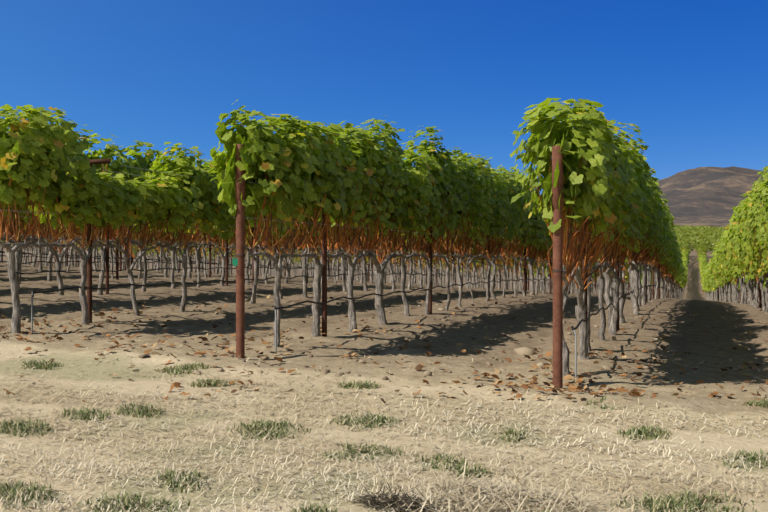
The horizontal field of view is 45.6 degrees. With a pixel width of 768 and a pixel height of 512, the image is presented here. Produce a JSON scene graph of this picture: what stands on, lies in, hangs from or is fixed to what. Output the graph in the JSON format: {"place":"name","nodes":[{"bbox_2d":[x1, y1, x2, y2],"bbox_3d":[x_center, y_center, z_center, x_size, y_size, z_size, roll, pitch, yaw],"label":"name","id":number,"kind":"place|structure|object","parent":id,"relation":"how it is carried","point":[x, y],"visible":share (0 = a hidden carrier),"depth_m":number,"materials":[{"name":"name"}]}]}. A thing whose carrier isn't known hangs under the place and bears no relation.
{"place":"outdoors","nodes":[
{"label":"outdoors","id":0,"kind":"place"},
{"bbox_2d":[0,241,767,511],"bbox_3d":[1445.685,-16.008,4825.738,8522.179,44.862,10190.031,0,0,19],"label":"ground","id":1,"kind":"structure","parent":0,"point":[466,322],"depth_m":7.57,"materials":[{"name":"beige soil"}]},
{"bbox_2d":[31,293,576,377],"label":"drip risers","id":2,"kind":"object","parent":1,"relation":"on","point":[276,334],"visible":0.88,"depth_m":9.31,"materials":[{"name":"grey plastic"}]},
{"bbox_2d":[2,159,761,335],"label":"trellis posts","id":3,"kind":"object","parent":1,"relation":"on","point":[324,271],"visible":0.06,"depth_m":16.68,"materials":[{"name":"brown wood"}]},
{"bbox_2d":[0,165,752,275],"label":"trellis wires","id":4,"kind":"object","parent":3,"relation":"attached to","point":[245,226],"visible":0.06,"depth_m":12.43,"materials":[{"name":"metal"}]},
{"bbox_2d":[0,251,764,335],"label":"drip hose","id":5,"kind":"object","parent":3,"relation":"attached to","point":[572,327],"visible":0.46,"depth_m":16.72,"materials":[{"name":"black"}]},
{"bbox_2d":[0,98,767,287],"bbox_3d":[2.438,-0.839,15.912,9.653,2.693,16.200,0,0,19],"label":"vine leaves","id":6,"kind":"object","parent":1,"relation":"on","point":[601,144],"visible":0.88,"depth_m":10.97,"materials":[{"name":"green plant"}]},
{"bbox_2d":[0,340,767,511],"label":"dry grass","id":7,"kind":"structure","parent":1,"relation":"on","point":[402,498],"depth_m":4.79,"materials":[{"name":"beige plant"}]},
{"bbox_2d":[0,153,767,290],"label":"vine canes","id":8,"kind":"object","parent":1,"relation":"on","point":[599,251],"visible":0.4,"depth_m":12.87,"materials":[{"name":"brown plant"}]},
{"bbox_2d":[0,359,767,511],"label":"grass tufts","id":9,"kind":"object","parent":1,"relation":"on","point":[382,417],"visible":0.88,"depth_m":5.19,"materials":[{"name":"green plant"}]},
{"bbox_2d":[0,293,767,402],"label":"fallen leaves","id":10,"kind":"object","parent":1,"relation":"on","point":[571,388],"visible":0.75,"depth_m":9.05,"materials":[{"name":"brown plant"}]},
{"bbox_2d":[0,233,767,375],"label":"vine trunks","id":11,"kind":"object","parent":1,"relation":"on","point":[616,290],"visible":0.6,"depth_m":17.42,"materials":[{"name":"grey plant"}]},
{"bbox_2d":[3,220,765,291],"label":"vine leaves","id":12,"kind":"object","parent":1,"relation":"on","point":[707,279],"visible":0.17,"depth_m":67.52,"materials":[{"name":"green plant"}]},
{"bbox_2d":[5,299,767,398],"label":"soil clods","id":13,"kind":"object","parent":1,"relation":"on","point":[525,350],"visible":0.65,"depth_m":10.46,"materials":[{"name":"brown soil"}]},
{"bbox_2d":[235,144,562,387],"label":"end posts","id":14,"kind":"object","parent":1,"relation":"on","point":[557,295],"visible":0.75,"depth_m":7.78,"materials":[{"name":"brown wood"}]},
{"bbox_2d":[232,258,237,266],"bbox_3d":[-1.419,0.062,8.719,0.054,0.080,0.033,0,0,19],"label":"tag","id":15,"kind":"object","parent":14,"relation":"attached to","point":[235,262],"visible":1,"depth_m":8.72,"materials":[{"name":"green plastic"}]},
{"bbox_2d":[236,254,562,271],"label":"wire wraps","id":16,"kind":"object","parent":14,"relation":"attached to","point":[557,270],"visible":0.81,"depth_m":7.77,"materials":[{"name":"metal"}]},
{"bbox_2d":[674,224,727,251],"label":"vineyard","id":17,"kind":"object","parent":1,"relation":"on","point":[710,236],"visible":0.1,"depth_m":206.39,"materials":[{"name":"green plant"}]},
{"bbox_2d":[0,0,767,194],"label":"sky","id":18,"kind":"structure","parent":0,"point":[692,75],"materials":[{"name":"blue"}]},
{"bbox_2d":[680,238,720,268],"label":"vine leaves","id":19,"kind":"object","parent":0,"point":[700,248],"visible":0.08,"depth_m":153.02,"materials":[{"name":"green plant"}]},
{"bbox_2d":[657,166,767,227],"bbox_3d":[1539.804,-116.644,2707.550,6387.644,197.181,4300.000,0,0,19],"label":"hill","id":20,"kind":"structure","parent":0,"point":[705,196],"depth_m":1670.72,"materials":[{"name":"brown soil"}]}
]}

